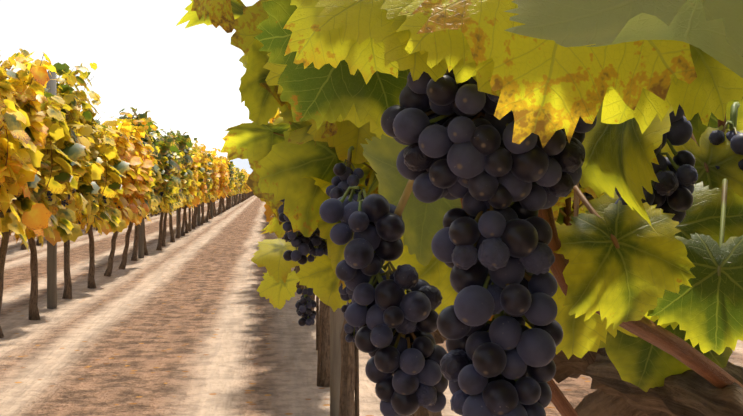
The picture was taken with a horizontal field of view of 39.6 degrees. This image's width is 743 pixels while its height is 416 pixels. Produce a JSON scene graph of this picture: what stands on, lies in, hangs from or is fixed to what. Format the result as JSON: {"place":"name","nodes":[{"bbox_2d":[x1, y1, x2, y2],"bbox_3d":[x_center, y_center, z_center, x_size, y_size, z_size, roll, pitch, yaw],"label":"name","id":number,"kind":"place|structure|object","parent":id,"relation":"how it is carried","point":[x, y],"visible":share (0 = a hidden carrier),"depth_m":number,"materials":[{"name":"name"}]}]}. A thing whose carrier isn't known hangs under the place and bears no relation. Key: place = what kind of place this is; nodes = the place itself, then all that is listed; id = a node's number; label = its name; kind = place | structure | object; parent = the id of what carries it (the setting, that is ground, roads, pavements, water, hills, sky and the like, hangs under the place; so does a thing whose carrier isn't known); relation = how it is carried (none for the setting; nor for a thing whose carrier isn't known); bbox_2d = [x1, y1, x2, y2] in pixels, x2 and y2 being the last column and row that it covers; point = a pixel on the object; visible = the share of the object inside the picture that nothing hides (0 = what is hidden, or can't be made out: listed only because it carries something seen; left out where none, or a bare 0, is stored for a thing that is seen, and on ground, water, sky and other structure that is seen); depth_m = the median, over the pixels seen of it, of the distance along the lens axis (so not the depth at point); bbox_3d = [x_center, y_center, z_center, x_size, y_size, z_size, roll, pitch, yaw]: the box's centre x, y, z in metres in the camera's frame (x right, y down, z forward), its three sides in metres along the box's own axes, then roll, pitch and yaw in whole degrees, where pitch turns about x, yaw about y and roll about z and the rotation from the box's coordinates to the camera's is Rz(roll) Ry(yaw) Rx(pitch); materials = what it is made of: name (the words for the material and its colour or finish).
{"place":"outdoors","nodes":[
{"label":"outdoors","id":0,"kind":"place"},
{"bbox_2d":[13,191,52,214],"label":"vine bunches","id":1,"kind":"object","parent":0,"point":[50,194],"visible":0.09,"depth_m":7.57,"materials":[{"name":"food"}]},
{"bbox_2d":[61,192,73,205],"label":"vine bunches","id":2,"kind":"object","parent":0,"point":[63,203],"visible":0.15,"depth_m":8.93,"materials":[{"name":"food"}]},
{"bbox_2d":[0,0,268,157],"label":"sky","id":3,"kind":"structure","parent":0,"point":[188,80],"materials":[{"name":"white"}]},
{"bbox_2d":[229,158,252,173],"bbox_3d":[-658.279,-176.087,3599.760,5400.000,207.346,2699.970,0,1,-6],"label":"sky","id":4,"kind":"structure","parent":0,"point":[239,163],"depth_m":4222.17,"materials":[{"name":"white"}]},
{"bbox_2d":[317,300,329,385],"bbox_3d":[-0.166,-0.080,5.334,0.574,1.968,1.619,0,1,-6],"label":"post","id":5,"kind":"object","parent":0,"point":[323,369],"visible":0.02,"depth_m":5.22,"materials":[{"name":"brown wood"}]},
{"bbox_2d":[0,194,742,415],"bbox_3d":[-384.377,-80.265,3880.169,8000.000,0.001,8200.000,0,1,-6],"label":"ground","id":6,"kind":"structure","parent":0,"point":[192,322],"depth_m":6.86,"materials":[{"name":"soil"}]},
{"bbox_2d":[0,48,57,336],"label":"vine","id":7,"kind":"object","parent":6,"relation":"on","point":[16,176],"depth_m":6.91,"materials":[{"name":"yellow plant"}]},
{"bbox_2d":[0,70,85,319],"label":"vine","id":8,"kind":"object","parent":6,"relation":"on","point":[71,152],"depth_m":7.76,"materials":[{"name":"yellow plant"}]},
{"bbox_2d":[44,62,104,298],"bbox_3d":[-2.778,-0.239,9.361,0.659,2.117,1.515,0,1,-6],"label":"vine","id":9,"kind":"object","parent":6,"relation":"on","point":[79,204],"depth_m":9.18,"materials":[{"name":"yellow plant"}]},
{"bbox_2d":[71,110,129,288],"bbox_3d":[-2.740,-0.075,10.139,0.659,1.755,1.599,0,1,-6],"label":"vine","id":10,"kind":"object","parent":6,"relation":"on","point":[107,220],"depth_m":10.07,"materials":[{"name":"yellow plant"}]},
{"bbox_2d":[92,112,146,276],"bbox_3d":[-2.889,-0.134,11.562,0.660,1.826,1.579,0,1,-7],"label":"vine","id":11,"kind":"object","parent":6,"relation":"on","point":[127,150],"depth_m":11.46,"materials":[{"name":"yellow plant"}]},
{"bbox_2d":[118,120,156,268],"bbox_3d":[-2.970,-0.147,12.555,0.660,1.811,1.414,0,1,-8],"label":"vine","id":12,"kind":"object","parent":6,"relation":"on","point":[147,166],"depth_m":12.56,"materials":[{"name":"yellow plant"}]},
{"bbox_2d":[119,107,161,260],"bbox_3d":[-3.169,-0.320,13.968,0.585,2.091,1.590,0,1,-2],"label":"vine","id":13,"kind":"object","parent":6,"relation":"on","point":[155,169],"depth_m":14.00,"materials":[{"name":"yellow plant"}]},
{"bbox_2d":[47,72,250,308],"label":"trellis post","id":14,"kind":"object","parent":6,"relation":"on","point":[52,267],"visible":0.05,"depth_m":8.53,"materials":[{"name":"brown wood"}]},
{"bbox_2d":[144,122,164,254],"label":"vine","id":15,"kind":"object","parent":6,"relation":"on","point":[158,198],"depth_m":15.47,"materials":[{"name":"plant"}]},
{"bbox_2d":[147,134,178,249],"bbox_3d":[-3.303,-0.253,16.287,0.585,1.859,1.563,0,1,-7],"label":"vine","id":16,"kind":"object","parent":6,"relation":"on","point":[169,185],"depth_m":16.00,"materials":[{"name":"yellow plant"}]},
{"bbox_2d":[157,138,182,245],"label":"vine","id":17,"kind":"object","parent":6,"relation":"on","point":[178,155],"depth_m":17.46,"materials":[{"name":"yellow plant"}]},
{"bbox_2d":[159,128,187,241],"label":"vine","id":18,"kind":"object","parent":6,"relation":"on","point":[181,195],"depth_m":18.69,"materials":[{"name":"yellow plant"}]},
{"bbox_2d":[170,130,193,237],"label":"vine","id":19,"kind":"object","parent":6,"relation":"on","point":[185,140],"depth_m":20.01,"materials":[{"name":"yellow plant"}]},
{"bbox_2d":[183,149,197,232],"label":"vine","id":20,"kind":"object","parent":6,"relation":"on","point":[186,226],"depth_m":22.18,"materials":[{"name":"plant"}]},
{"bbox_2d":[181,152,200,235],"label":"vine","id":21,"kind":"object","parent":6,"relation":"on","point":[197,199],"depth_m":21.19,"materials":[{"name":"yellow plant"}]},
{"bbox_2d":[188,145,204,230],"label":"vine","id":22,"kind":"object","parent":6,"relation":"on","point":[200,170],"depth_m":23.30,"materials":[{"name":"yellow plant"}]},
{"bbox_2d":[187,138,211,228],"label":"vine","id":23,"kind":"object","parent":6,"relation":"on","point":[202,147],"depth_m":24.76,"materials":[{"name":"yellow plant"}]},
{"bbox_2d":[194,158,211,226],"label":"vine","id":24,"kind":"object","parent":6,"relation":"on","point":[207,180],"depth_m":25.88,"materials":[{"name":"yellow plant"}]},
{"bbox_2d":[200,152,212,222],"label":"vine","id":25,"kind":"object","parent":6,"relation":"on","point":[201,212],"depth_m":28.34,"materials":[{"name":"plant"}]},
{"bbox_2d":[200,151,213,224],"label":"vine","id":26,"kind":"object","parent":6,"relation":"on","point":[209,185],"depth_m":27.17,"materials":[{"name":"plant"}]},
{"bbox_2d":[205,157,219,221],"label":"vine","id":27,"kind":"object","parent":6,"relation":"on","point":[215,175],"depth_m":29.24,"materials":[{"name":"plant"}]},
{"bbox_2d":[205,148,220,219],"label":"vine","id":28,"kind":"object","parent":6,"relation":"on","point":[214,154],"depth_m":30.32,"materials":[{"name":"yellow plant"}]},
{"bbox_2d":[213,183,221,216],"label":"vine","id":29,"kind":"object","parent":6,"relation":"on","point":[219,194],"depth_m":34.07,"materials":[{"name":"plant"}]},
{"bbox_2d":[213,158,222,215],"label":"vine","id":30,"kind":"object","parent":6,"relation":"on","point":[219,191],"depth_m":35.16,"materials":[{"name":"plant"}]},
{"bbox_2d":[217,157,228,214],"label":"vine","id":31,"kind":"object","parent":6,"relation":"on","point":[224,173],"depth_m":36.29,"materials":[{"name":"yellow plant"}]},
{"bbox_2d":[216,156,229,191],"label":"vine","id":32,"kind":"object","parent":6,"relation":"on","point":[227,189],"visible":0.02,"depth_m":39.12,"materials":[{"name":"plant"}]},
{"bbox_2d":[219,162,229,213],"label":"vine","id":33,"kind":"object","parent":6,"relation":"on","point":[227,182],"depth_m":37.69,"materials":[{"name":"plant"}]},
{"bbox_2d":[223,181,231,211],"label":"vine","id":34,"kind":"object","parent":6,"relation":"on","point":[224,206],"depth_m":41.35,"materials":[{"name":"plant"}]},
{"bbox_2d":[226,161,234,209],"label":"vine","id":35,"kind":"object","parent":6,"relation":"on","point":[231,172],"depth_m":43.74,"materials":[{"name":"plant"}]},
{"bbox_2d":[228,165,234,208],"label":"vine","id":36,"kind":"object","parent":6,"relation":"on","point":[233,183],"depth_m":45.99,"materials":[{"name":"plant"}]},
{"bbox_2d":[230,170,237,207],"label":"vine","id":37,"kind":"object","parent":6,"relation":"on","point":[236,178],"depth_m":48.61,"materials":[{"name":"plant"}]},
{"bbox_2d":[233,167,240,206],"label":"vine","id":38,"kind":"object","parent":6,"relation":"on","point":[238,181],"depth_m":51.31,"materials":[{"name":"yellow plant"}]},
{"bbox_2d":[238,173,243,203],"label":"vine","id":39,"kind":"object","parent":6,"relation":"on","point":[241,181],"depth_m":57.90,"materials":[{"name":"yellow plant"}]},
{"bbox_2d":[240,168,247,201],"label":"vine","id":40,"kind":"object","parent":6,"relation":"on","point":[244,173],"depth_m":65.29,"materials":[{"name":"yellow plant"}]},
{"bbox_2d":[242,174,247,201],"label":"vine","id":41,"kind":"object","parent":6,"relation":"on","point":[246,177],"depth_m":66.47,"materials":[{"name":"plant"}]},
{"bbox_2d":[264,109,301,288],"bbox_3d":[-0.731,-0.107,10.035,0.630,1.831,1.626,0,1,-7],"label":"vine","id":42,"kind":"object","parent":6,"relation":"on","point":[268,212],"depth_m":10.01,"materials":[{"name":"plant"}]},
{"bbox_2d":[273,117,314,324],"bbox_3d":[-0.413,-0.004,7.562,0.659,1.726,1.558,0,1,-8],"label":"vine","id":43,"kind":"object","parent":6,"relation":"on","point":[312,298],"depth_m":7.51,"materials":[{"name":"plant"}]},
{"bbox_2d":[273,109,358,415],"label":"vine","id":44,"kind":"object","parent":6,"relation":"on","point":[349,386],"depth_m":3.85,"materials":[{"name":"brown wood"}]},
{"bbox_2d":[286,231,347,415],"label":"trellis post","id":45,"kind":"object","parent":6,"relation":"on","point":[336,320],"visible":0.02,"depth_m":4.48,"materials":[{"name":"brown wood"}]},
{"bbox_2d":[316,233,318,349],"bbox_3d":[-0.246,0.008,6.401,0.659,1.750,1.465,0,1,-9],"label":"wooden post","id":46,"kind":"object","parent":6,"relation":"on","point":[317,315],"depth_m":6.36,"materials":[{"name":"brown wood"}]},
{"bbox_2d":[176,0,742,415],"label":"vines","id":47,"kind":"object","parent":6,"relation":"on","point":[297,178],"depth_m":1.33,"materials":[{"name":"plant"}]},
{"bbox_2d":[278,161,592,341],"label":"vine bunches","id":48,"kind":"object","parent":47,"relation":"hanging from","point":[301,242],"visible":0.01,"depth_m":1.44,"materials":[{"name":"black food"}]},
{"bbox_2d":[239,0,742,391],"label":"vine leaves","id":49,"kind":"object","parent":47,"relation":"attached to","point":[631,75],"visible":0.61,"depth_m":0.47,"materials":[{"name":"green plant"}]},
{"bbox_2d":[295,68,742,415],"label":"grapes","id":50,"kind":"object","parent":47,"relation":"hanging from","point":[481,163],"visible":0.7,"depth_m":0.43,"materials":[{"name":"food"}]},
{"bbox_2d":[301,102,739,381],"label":"grape stems","id":51,"kind":"object","parent":50,"relation":"attached to","point":[578,193],"visible":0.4,"depth_m":0.56,"materials":[{"name":"green plant"}]},
{"bbox_2d":[460,112,742,415],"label":"canes","id":52,"kind":"object","parent":47,"relation":"attached to","point":[598,402],"visible":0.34,"depth_m":0.68,"materials":[{"name":"brown wood"}]}
]}

